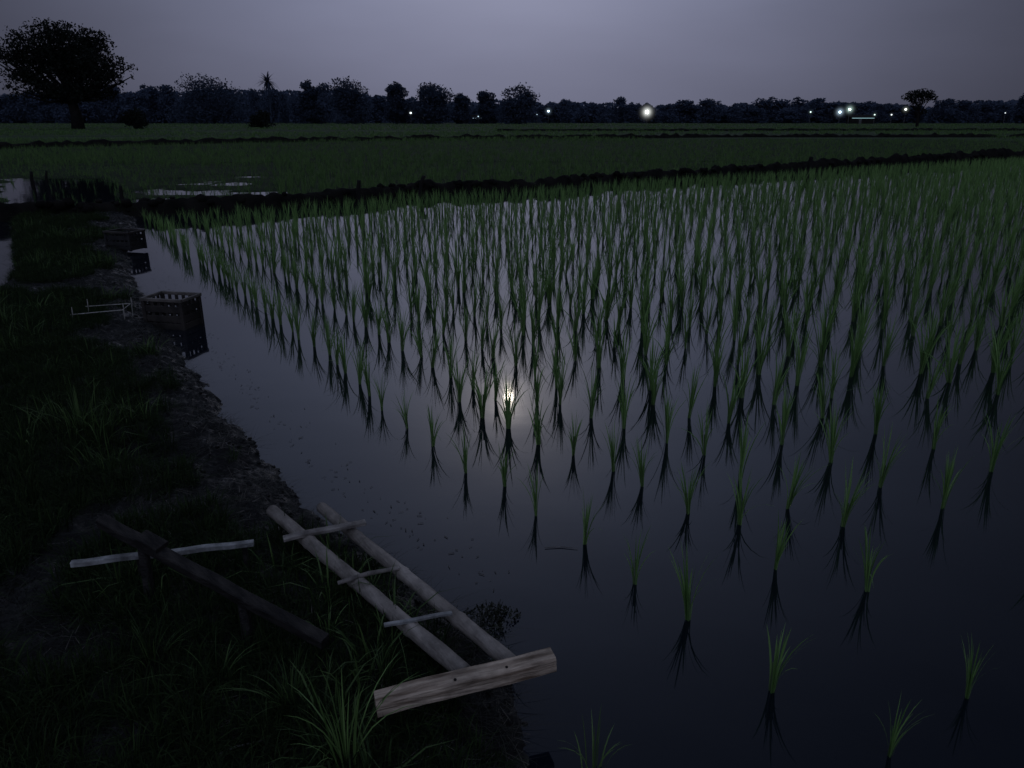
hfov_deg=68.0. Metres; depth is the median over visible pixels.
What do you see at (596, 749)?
rice plant
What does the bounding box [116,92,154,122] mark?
treeline tree
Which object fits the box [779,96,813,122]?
treeline tree
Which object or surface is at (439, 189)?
bund grass
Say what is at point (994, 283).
rice plant
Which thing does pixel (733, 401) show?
rice plant
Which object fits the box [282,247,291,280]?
rice plant
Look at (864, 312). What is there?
rice plant
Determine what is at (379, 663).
grass tuft
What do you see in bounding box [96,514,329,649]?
dark board
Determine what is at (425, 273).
rice plant
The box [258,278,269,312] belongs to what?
rice plant
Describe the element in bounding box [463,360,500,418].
rice plant
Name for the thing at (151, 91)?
treeline tree
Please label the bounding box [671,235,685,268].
rice plant
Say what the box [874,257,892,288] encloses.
rice plant
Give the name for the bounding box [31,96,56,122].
treeline tree
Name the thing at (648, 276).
rice plant
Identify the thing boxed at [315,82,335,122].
treeline tree
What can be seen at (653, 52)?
sky
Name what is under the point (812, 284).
rice plant
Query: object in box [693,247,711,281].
rice plant
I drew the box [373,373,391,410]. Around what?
rice plant
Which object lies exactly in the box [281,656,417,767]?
grass tuft
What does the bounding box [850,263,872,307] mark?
rice plant
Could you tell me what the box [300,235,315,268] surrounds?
rice plant
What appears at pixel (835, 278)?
rice plant
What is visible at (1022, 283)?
rice plant
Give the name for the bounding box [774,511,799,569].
rice plant
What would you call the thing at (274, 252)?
rice plant
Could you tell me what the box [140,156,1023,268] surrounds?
distant rice
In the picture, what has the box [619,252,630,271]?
rice plant
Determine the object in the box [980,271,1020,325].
rice plant
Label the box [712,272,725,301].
rice plant
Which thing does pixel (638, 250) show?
rice plant
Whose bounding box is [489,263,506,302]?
rice plant
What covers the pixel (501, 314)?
rice plant
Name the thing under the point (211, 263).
rice plant
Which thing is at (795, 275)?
rice plant
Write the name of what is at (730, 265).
rice plant
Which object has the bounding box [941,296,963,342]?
rice plant
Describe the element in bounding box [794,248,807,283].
rice plant
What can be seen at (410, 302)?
rice plant
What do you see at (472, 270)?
rice plant
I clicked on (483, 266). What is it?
rice plant
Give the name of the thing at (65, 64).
broad tree
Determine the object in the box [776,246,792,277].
rice plant
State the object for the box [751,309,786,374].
rice plant
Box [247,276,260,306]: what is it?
rice plant
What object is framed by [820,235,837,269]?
rice plant
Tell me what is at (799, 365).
rice plant
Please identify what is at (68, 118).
treeline tree
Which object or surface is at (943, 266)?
rice plant
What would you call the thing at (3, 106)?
treeline tree
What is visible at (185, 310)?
crate
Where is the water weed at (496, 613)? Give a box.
[463,599,520,638]
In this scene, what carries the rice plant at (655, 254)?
in the water
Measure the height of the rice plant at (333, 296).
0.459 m
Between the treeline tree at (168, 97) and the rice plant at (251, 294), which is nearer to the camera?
the rice plant at (251, 294)
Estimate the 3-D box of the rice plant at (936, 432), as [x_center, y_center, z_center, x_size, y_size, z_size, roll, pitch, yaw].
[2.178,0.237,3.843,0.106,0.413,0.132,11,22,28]
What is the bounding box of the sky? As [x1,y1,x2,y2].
[0,0,1023,108]
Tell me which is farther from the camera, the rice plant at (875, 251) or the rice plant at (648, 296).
the rice plant at (875, 251)
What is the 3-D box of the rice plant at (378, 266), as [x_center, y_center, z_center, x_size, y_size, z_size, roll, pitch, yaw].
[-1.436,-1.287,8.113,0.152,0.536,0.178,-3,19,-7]
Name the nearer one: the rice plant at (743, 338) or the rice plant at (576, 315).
the rice plant at (743, 338)
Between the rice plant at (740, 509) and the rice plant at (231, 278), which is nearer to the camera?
the rice plant at (740, 509)
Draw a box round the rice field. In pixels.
[0,136,1023,202]
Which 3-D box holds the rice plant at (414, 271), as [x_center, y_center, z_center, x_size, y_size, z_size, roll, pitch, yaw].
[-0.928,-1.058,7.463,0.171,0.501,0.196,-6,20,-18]
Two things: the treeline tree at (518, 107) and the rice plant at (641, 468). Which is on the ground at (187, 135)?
the treeline tree at (518, 107)
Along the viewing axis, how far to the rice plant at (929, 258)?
8.40 m
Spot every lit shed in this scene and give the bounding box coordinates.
[471,115,488,123]
[846,115,875,123]
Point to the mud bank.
(232, 469)
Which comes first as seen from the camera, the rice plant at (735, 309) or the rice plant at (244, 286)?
the rice plant at (735, 309)
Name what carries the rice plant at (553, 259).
in the water
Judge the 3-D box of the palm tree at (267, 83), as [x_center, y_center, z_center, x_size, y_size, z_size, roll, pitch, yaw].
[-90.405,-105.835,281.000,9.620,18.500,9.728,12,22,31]
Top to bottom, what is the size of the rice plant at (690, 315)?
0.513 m
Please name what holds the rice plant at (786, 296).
in the water
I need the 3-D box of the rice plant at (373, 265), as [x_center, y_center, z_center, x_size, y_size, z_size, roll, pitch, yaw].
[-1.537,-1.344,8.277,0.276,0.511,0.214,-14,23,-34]
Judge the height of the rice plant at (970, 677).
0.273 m
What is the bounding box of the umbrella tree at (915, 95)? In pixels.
[901,88,937,126]
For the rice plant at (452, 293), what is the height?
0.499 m
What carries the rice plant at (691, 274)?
in the water
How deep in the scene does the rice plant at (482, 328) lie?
5.57 m
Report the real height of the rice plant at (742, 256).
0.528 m
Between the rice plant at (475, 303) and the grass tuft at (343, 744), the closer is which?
the grass tuft at (343, 744)
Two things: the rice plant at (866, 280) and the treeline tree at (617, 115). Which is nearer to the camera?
the rice plant at (866, 280)
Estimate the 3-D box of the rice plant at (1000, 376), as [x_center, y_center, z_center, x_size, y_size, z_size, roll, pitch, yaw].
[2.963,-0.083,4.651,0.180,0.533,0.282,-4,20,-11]
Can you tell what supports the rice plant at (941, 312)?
in the water
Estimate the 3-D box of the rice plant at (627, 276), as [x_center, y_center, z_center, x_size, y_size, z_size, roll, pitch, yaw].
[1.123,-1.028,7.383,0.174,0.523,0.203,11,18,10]
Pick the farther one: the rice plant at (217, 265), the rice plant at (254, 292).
the rice plant at (217, 265)
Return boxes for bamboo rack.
[70,297,133,319]
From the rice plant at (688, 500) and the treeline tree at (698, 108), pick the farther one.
the treeline tree at (698, 108)
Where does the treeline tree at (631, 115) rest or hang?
on the ground at (187, 135)
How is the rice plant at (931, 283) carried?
in the water
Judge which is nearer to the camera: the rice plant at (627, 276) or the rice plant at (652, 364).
the rice plant at (652, 364)
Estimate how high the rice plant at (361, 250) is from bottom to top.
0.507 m
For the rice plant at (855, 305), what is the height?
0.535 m
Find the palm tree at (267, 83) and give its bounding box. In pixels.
[255,72,279,123]
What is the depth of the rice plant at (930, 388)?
4.55 m
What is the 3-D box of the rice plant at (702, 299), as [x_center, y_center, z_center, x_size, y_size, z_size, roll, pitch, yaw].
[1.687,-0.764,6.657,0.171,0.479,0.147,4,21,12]
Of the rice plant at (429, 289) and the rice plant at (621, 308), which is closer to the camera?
the rice plant at (621, 308)
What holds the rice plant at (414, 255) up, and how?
in the water
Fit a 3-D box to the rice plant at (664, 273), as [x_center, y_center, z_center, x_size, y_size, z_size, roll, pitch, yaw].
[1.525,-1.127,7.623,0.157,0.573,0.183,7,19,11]
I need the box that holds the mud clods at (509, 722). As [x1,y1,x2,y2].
[92,279,527,767]
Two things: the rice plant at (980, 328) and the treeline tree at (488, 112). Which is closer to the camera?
the rice plant at (980, 328)
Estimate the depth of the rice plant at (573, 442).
3.81 m
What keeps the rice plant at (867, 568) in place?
in the water
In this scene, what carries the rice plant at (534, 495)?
in the water
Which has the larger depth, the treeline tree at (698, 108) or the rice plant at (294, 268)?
the treeline tree at (698, 108)
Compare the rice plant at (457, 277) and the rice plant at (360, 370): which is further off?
the rice plant at (457, 277)
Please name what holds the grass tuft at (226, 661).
on the mud bank
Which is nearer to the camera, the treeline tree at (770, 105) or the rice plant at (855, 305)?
the rice plant at (855, 305)
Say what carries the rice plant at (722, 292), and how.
in the water
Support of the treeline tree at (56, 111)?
on the ground at (187, 135)
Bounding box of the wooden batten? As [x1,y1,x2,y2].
[70,539,253,577]
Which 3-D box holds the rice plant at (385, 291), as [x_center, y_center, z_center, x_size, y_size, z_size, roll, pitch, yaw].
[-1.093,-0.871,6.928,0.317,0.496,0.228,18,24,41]
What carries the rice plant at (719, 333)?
in the water
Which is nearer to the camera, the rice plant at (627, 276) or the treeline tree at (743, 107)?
the rice plant at (627, 276)
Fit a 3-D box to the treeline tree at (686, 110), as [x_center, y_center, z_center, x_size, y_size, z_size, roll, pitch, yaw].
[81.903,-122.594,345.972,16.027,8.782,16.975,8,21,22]
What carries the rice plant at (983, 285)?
in the water
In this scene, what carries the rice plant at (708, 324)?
in the water
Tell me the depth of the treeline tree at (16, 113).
314.57 m
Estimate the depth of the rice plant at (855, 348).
4.93 m
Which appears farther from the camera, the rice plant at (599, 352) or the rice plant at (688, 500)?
the rice plant at (599, 352)
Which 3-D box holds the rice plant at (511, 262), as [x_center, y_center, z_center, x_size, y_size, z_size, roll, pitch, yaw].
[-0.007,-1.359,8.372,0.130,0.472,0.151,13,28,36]
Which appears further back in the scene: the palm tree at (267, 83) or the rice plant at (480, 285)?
the palm tree at (267, 83)
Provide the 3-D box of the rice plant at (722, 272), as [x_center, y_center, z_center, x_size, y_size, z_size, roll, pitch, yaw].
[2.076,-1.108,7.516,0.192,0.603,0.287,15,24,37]
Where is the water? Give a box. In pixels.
[0,160,1023,767]
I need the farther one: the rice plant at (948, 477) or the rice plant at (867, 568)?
the rice plant at (948, 477)
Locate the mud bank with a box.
[0,211,528,767]
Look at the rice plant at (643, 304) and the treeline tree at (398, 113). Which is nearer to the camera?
the rice plant at (643, 304)
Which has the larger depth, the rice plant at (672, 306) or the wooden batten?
the rice plant at (672, 306)
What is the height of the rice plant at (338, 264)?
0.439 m
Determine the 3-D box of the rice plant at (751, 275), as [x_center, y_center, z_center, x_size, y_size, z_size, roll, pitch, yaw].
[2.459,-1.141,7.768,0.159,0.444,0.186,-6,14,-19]
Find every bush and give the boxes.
[117,107,148,128]
[246,110,277,127]
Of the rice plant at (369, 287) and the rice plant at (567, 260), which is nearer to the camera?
the rice plant at (369, 287)
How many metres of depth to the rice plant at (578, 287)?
7.33 m
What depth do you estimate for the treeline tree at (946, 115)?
317.73 m
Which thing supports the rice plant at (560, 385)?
in the water
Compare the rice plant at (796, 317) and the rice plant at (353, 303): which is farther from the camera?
the rice plant at (353, 303)
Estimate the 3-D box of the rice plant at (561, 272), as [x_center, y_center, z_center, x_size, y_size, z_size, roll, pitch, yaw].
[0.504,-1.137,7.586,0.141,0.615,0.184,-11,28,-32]
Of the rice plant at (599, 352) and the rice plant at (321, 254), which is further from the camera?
the rice plant at (321, 254)
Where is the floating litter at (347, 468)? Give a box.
[143,257,508,590]
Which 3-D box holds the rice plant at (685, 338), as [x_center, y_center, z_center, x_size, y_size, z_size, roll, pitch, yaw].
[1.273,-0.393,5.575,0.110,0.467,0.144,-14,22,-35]
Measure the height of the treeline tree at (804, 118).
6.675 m
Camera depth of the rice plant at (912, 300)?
6.32 m
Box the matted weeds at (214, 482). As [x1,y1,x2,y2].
[0,210,592,767]
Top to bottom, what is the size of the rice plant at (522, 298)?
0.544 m
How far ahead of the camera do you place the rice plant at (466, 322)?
5.78 m
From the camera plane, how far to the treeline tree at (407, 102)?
313.67 m
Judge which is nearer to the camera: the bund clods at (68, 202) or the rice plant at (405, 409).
the rice plant at (405, 409)
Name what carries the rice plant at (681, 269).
in the water
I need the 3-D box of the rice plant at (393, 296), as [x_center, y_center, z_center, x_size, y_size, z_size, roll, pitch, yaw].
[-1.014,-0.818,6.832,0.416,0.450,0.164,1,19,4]
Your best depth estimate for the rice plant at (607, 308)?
6.34 m
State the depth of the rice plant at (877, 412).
4.03 m
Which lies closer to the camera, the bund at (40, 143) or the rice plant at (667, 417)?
the rice plant at (667, 417)
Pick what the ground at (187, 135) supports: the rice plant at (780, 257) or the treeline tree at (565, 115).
the treeline tree at (565, 115)
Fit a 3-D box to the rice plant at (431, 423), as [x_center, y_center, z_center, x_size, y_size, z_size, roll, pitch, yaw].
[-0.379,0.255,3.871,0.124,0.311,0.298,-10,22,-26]
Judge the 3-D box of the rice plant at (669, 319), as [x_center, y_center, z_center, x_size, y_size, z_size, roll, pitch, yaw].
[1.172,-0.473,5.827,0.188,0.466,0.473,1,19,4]
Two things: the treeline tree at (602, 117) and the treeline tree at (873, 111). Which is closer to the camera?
the treeline tree at (602, 117)
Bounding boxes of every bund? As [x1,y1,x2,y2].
[0,132,1023,148]
[0,148,1023,221]
[497,128,1023,130]
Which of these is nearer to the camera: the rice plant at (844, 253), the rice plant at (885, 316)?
the rice plant at (885, 316)
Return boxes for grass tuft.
[3,384,129,437]
[62,433,173,476]
[99,602,198,677]
[121,625,260,711]
[209,650,320,736]
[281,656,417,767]
[307,603,348,637]
[355,642,408,691]
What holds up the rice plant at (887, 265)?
in the water
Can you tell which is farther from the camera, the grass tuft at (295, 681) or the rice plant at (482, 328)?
the rice plant at (482, 328)
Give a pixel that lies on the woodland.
(262, 102)
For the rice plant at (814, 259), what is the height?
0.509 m
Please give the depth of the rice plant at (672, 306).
6.35 m
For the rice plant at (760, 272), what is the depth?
7.11 m
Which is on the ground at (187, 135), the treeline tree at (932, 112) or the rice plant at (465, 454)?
the treeline tree at (932, 112)
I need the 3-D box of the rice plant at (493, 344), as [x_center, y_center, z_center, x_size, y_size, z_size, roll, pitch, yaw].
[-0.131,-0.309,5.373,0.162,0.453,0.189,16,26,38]
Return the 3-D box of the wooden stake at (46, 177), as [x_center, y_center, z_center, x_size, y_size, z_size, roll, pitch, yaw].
[-12.059,-5.269,19.679,0.145,0.527,0.085,0,19,0]
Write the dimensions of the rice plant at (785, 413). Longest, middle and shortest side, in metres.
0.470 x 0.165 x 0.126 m
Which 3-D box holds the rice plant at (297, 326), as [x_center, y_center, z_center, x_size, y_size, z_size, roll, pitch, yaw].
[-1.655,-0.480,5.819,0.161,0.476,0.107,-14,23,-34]
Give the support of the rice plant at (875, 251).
in the water
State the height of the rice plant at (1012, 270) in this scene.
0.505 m
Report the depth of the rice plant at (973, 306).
6.38 m
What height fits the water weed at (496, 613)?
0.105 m
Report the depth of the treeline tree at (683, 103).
342.11 m
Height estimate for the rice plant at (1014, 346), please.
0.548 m
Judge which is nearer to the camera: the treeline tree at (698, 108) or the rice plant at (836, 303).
the rice plant at (836, 303)
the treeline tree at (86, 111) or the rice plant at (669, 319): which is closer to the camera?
the rice plant at (669, 319)
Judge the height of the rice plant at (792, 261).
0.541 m
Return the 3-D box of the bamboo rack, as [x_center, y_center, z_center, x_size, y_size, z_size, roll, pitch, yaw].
[-3.296,-0.583,6.131,0.414,0.191,0.237,0,19,0]
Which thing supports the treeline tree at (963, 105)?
on the ground at (187, 135)
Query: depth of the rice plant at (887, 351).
5.17 m
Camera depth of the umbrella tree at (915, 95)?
154.32 m
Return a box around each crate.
[102,228,146,251]
[139,291,203,330]
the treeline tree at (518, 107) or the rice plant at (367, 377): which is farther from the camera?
the treeline tree at (518, 107)
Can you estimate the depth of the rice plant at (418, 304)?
6.34 m
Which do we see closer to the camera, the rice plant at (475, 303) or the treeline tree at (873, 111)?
the rice plant at (475, 303)
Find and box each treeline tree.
[0,93,20,122]
[0,93,36,122]
[0,94,10,122]
[23,92,43,122]
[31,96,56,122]
[49,99,65,122]
[57,101,97,122]
[59,104,70,122]
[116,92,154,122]
[131,83,159,108]
[139,85,171,122]
[150,84,179,122]
[165,72,256,123]
[247,88,259,118]
[296,79,325,123]
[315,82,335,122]
[323,76,371,123]
[361,95,390,122]
[382,81,409,123]
[402,100,420,122]
[404,82,455,123]
[450,93,474,123]
[472,89,498,123]
[497,82,539,123]
[535,103,563,122]
[557,99,573,122]
[596,105,611,122]
[610,96,625,122]
[620,102,643,122]
[638,107,653,122]
[643,108,660,122]
[657,104,677,122]
[666,100,693,122]
[677,106,697,122]
[686,104,719,122]
[693,98,725,122]
[724,105,752,122]
[726,106,740,122]
[751,97,792,122]
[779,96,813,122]
[799,108,810,122]
[808,98,829,122]
[816,102,848,122]
[842,102,874,122]
[859,101,877,113]
[869,103,890,122]
[881,105,909,122]
[882,103,892,122]
[886,104,927,122]
[913,105,925,122]
[925,100,939,122]
[933,98,967,122]
[948,100,972,122]
[975,100,999,122]
[992,103,1012,122]
[1011,93,1023,122]
[1012,99,1023,122]
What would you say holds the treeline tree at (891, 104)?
on the ground at (187, 135)
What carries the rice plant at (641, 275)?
in the water
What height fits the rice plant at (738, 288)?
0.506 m
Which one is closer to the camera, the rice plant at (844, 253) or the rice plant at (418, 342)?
the rice plant at (418, 342)
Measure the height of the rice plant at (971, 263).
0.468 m
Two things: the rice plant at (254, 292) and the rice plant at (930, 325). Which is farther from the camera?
the rice plant at (254, 292)
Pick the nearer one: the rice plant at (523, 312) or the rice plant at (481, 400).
the rice plant at (481, 400)
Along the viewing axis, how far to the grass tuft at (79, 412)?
3.90 m
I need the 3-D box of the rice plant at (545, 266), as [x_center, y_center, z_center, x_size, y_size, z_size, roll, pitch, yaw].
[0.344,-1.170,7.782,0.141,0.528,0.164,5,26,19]
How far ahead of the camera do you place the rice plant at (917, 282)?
6.79 m
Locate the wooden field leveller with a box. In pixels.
[266,502,556,717]
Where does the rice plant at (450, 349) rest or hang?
in the water
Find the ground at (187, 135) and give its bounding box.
[0,123,1023,141]
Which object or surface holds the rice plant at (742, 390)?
in the water
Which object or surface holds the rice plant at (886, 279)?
in the water
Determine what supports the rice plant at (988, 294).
in the water
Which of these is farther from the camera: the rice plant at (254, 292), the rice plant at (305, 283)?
the rice plant at (305, 283)
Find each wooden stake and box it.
[29,171,35,190]
[45,170,48,184]
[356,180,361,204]
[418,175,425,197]
[806,156,812,173]
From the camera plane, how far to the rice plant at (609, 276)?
7.63 m
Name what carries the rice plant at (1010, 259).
in the water
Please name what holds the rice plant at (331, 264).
in the water
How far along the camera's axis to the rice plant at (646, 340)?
5.40 m
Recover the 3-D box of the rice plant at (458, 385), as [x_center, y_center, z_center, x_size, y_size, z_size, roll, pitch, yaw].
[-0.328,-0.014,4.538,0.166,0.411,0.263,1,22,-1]
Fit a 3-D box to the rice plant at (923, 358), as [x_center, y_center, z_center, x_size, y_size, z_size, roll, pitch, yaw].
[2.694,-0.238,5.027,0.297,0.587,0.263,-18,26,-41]
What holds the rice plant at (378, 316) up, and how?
in the water
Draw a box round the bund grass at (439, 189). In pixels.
[77,156,990,212]
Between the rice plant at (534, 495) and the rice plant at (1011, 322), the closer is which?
the rice plant at (534, 495)
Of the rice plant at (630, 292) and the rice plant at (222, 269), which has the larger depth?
the rice plant at (222, 269)
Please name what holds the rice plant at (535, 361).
in the water
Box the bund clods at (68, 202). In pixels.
[34,153,1010,213]
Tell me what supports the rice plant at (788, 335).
in the water
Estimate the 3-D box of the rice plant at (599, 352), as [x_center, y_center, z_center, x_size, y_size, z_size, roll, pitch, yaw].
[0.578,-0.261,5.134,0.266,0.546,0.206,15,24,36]
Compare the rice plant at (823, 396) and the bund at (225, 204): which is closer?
the rice plant at (823, 396)
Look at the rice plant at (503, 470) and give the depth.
3.47 m
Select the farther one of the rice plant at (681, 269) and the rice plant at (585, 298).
the rice plant at (681, 269)
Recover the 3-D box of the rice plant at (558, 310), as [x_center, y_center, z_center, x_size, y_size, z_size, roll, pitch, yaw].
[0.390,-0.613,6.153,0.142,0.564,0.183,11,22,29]
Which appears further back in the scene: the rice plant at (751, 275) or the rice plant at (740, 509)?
the rice plant at (751, 275)
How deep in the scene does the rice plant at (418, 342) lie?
5.37 m
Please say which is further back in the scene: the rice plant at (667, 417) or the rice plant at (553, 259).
the rice plant at (553, 259)
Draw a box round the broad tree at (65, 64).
[0,17,137,128]
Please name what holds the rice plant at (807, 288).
in the water
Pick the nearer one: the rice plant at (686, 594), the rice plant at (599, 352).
the rice plant at (686, 594)
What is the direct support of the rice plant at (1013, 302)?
in the water
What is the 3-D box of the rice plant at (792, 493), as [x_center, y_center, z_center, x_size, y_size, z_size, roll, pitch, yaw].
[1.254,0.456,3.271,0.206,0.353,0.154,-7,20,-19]
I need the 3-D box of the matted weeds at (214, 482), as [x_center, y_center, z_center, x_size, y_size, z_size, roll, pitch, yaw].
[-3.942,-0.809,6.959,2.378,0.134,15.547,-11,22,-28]
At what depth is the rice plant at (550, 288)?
6.95 m
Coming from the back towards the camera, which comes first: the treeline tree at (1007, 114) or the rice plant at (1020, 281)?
the treeline tree at (1007, 114)
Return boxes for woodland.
[0,88,1018,122]
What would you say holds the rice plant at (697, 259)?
in the water
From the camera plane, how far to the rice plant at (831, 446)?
3.71 m
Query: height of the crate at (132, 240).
0.241 m
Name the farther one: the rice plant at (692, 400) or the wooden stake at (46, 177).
the wooden stake at (46, 177)
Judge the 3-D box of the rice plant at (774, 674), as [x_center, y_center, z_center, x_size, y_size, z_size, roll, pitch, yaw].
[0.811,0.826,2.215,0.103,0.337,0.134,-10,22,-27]
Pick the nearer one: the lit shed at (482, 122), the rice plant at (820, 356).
the rice plant at (820, 356)
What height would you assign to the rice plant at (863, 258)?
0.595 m
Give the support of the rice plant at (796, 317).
in the water
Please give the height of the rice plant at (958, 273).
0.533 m
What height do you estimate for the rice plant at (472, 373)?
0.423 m
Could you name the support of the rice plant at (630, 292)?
in the water
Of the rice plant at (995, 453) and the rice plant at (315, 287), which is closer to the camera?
the rice plant at (995, 453)
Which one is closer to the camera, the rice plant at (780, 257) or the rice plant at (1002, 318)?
the rice plant at (1002, 318)
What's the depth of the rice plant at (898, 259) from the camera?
8.22 m
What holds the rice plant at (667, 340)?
in the water
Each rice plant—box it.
[203,245,213,271]
[206,237,223,274]
[216,248,235,277]
[219,255,230,282]
[226,262,236,287]
[230,262,242,292]
[235,264,252,295]
[244,265,258,300]
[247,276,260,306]
[250,278,276,318]
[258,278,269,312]
[267,233,281,272]
[268,287,287,324]
[277,244,286,276]
[281,298,296,331]
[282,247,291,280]
[287,256,301,288]
[289,300,303,339]
[291,257,300,281]
[296,261,315,292]
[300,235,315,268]
[300,306,321,346]
[305,260,323,298]
[313,259,329,303]
[316,244,328,272]
[318,316,336,354]
[320,325,343,364]
[321,272,340,308]
[324,236,337,275]
[326,249,343,279]
[331,331,353,373]
[336,252,350,284]
[338,276,349,314]
[346,280,372,326]
[348,281,363,321]
[349,336,374,383]
[351,253,381,292]
[357,352,372,395]
[358,239,370,265]
[363,241,377,273]
[363,293,388,334]
[364,260,380,298]
[371,245,383,277]
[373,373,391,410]
[376,267,390,302]
[379,298,399,342]
[380,245,397,280]
[387,270,406,307]
[391,391,411,428]
[392,250,402,284]
[395,305,421,350]
[402,280,415,312]
[406,318,424,357]
[409,239,420,271]
[409,256,418,290]
[410,277,424,320]
[417,254,432,295]
[419,282,440,326]
[420,244,436,269]
[422,268,437,300]
[422,323,445,367]
[427,404,444,446]
[428,246,445,279]
[435,297,452,334]
[440,251,452,281]
[440,331,460,377]
[441,268,455,304]
[441,276,455,310]
[444,351,470,401]
[449,427,471,472]
[450,249,462,287]
[452,306,473,340]
[459,248,474,292]
[461,242,468,265]
[463,246,479,275]
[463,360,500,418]
[465,346,480,389]
[466,271,483,316]
[475,284,495,322]
[476,268,484,297]
[477,311,494,348]
[478,244,491,278]
[482,313,503,357]
[488,245,506,282]
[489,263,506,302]
[492,356,505,400]
[494,293,509,328]
[496,370,526,428]
[498,443,515,486]
[501,314,528,365]
[503,246,518,288]
[505,288,529,335]
[506,244,513,272]
[507,274,523,308]
[509,255,527,292]
[510,272,538,310]
[514,242,531,273]
[517,463,545,515]
[525,263,547,297]
[526,356,553,405]
[528,297,550,343]
[528,394,551,444]
[529,336,540,369]
[530,246,544,276]
[531,265,553,319]
[537,254,562,302]
[539,249,551,281]
[544,240,558,271]
[546,347,572,404]
[547,341,565,388]
[548,311,567,351]
[550,276,569,326]
[557,243,570,287]
[557,283,586,330]
[559,704,626,767]
[563,239,574,274]
[564,324,585,360]
[566,276,580,307]
[568,413,583,455]
[570,253,590,293]
[575,249,584,276]
[577,259,603,313]
[579,492,607,544]
[581,361,605,417]
[582,248,608,298]
[586,293,609,339]
[589,271,625,319]
[590,250,604,283]
[590,312,618,367]
[595,243,602,267]
[598,244,620,286]
[604,421,620,471]
[611,243,628,274]
[611,320,632,379]
[611,373,635,428]
[612,306,623,346]
[614,282,629,325]
[617,263,644,307]
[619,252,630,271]
[622,257,635,292]
[625,526,653,584]
[629,274,659,331]
[631,438,656,486]
[634,245,642,267]
[634,249,659,291]
[634,336,669,390]
[636,251,652,283]
[638,308,661,355]
[639,270,653,312]
[642,350,669,404]
[647,242,661,273]
[655,379,688,442]
[656,297,678,338]
[657,263,668,301]
[657,326,678,364]
[658,244,674,287]
[664,275,685,319]
[669,546,718,620]
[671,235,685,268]
[672,249,692,291]
[673,262,693,306]
[674,463,705,514]
[678,281,699,326]
[680,358,711,417]
[681,305,694,347]
[681,399,713,455]
[687,256,698,280]
[692,261,711,297]
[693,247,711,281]
[693,302,737,354]
[695,238,709,271]
[697,274,714,311]
[703,289,719,333]
[706,248,722,275]
[707,335,728,386]
[710,268,730,318]
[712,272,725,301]
[716,246,730,285]
[721,368,750,423]
[725,242,737,279]
[728,288,745,340]
[728,409,764,480]
[729,336,761,397]
[729,469,771,525]
[731,265,747,304]
[731,307,754,364]
[732,253,754,292]
[736,240,759,271]
[739,289,759,325]
[746,257,758,284]
[749,246,762,274]
[750,293,777,348]
[751,265,771,311]
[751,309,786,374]
[754,259,773,291]
[764,254,776,288]
[764,344,794,404]
[766,297,781,331]
[767,626,814,693]
[770,379,800,444]
[772,239,787,270]
[774,259,796,304]
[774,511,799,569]
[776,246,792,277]
[777,267,798,317]
[779,302,805,355]
[781,453,827,508]
[783,237,808,273]
[786,295,804,338]
[787,318,815,385]
[790,259,804,293]
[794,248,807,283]
[798,276,811,309]
[799,263,824,297]
[800,309,835,367]
[802,281,820,324]
[807,243,822,276]
[807,360,870,418]
[810,254,828,288]
[814,294,847,348]
[816,398,853,462]
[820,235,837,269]
[823,344,847,397]
[825,285,843,331]
[831,256,846,291]
[832,266,851,301]
[833,244,847,277]
[833,461,870,526]
[840,235,857,272]
[847,308,880,376]
[848,274,866,321]
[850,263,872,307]
[852,252,873,285]
[853,298,880,352]
[854,236,875,277]
[854,527,885,591]
[857,287,887,329]
[858,251,879,298]
[868,232,881,270]
[871,379,890,433]
[873,423,908,487]
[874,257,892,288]
[875,691,929,757]
[877,261,900,301]
[877,315,913,365]
[879,274,902,328]
[883,283,900,314]
[884,249,902,276]
[891,230,913,273]
[903,253,915,284]
[905,261,922,294]
[905,318,965,382]
[906,268,926,321]
[907,291,930,335]
[907,309,949,373]
[909,262,931,303]
[912,248,931,278]
[914,305,956,354]
[924,239,937,271]
[925,345,950,398]
[926,264,946,297]
[929,446,973,508]
[930,247,946,289]
[932,395,954,448]
[936,283,959,325]
[939,250,948,281]
[940,239,962,274]
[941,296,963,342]
[942,275,960,307]
[947,254,966,294]
[948,265,973,304]
[953,312,981,363]
[956,241,969,269]
[962,244,979,278]
[962,632,995,698]
[963,249,976,286]
[964,276,980,319]
[965,300,1001,350]
[975,236,996,273]
[977,260,994,299]
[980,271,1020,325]
[980,274,998,309]
[980,412,1020,471]
[986,242,1012,280]
[987,308,1022,372]
[989,332,1023,394]
[991,257,1008,290]
[1002,244,1023,277]
[1003,305,1023,358]
[1005,270,1023,315]
[1005,304,1022,341]
[1006,241,1019,268]
[1011,269,1023,300]
[1014,256,1023,281]
[1019,262,1023,292]

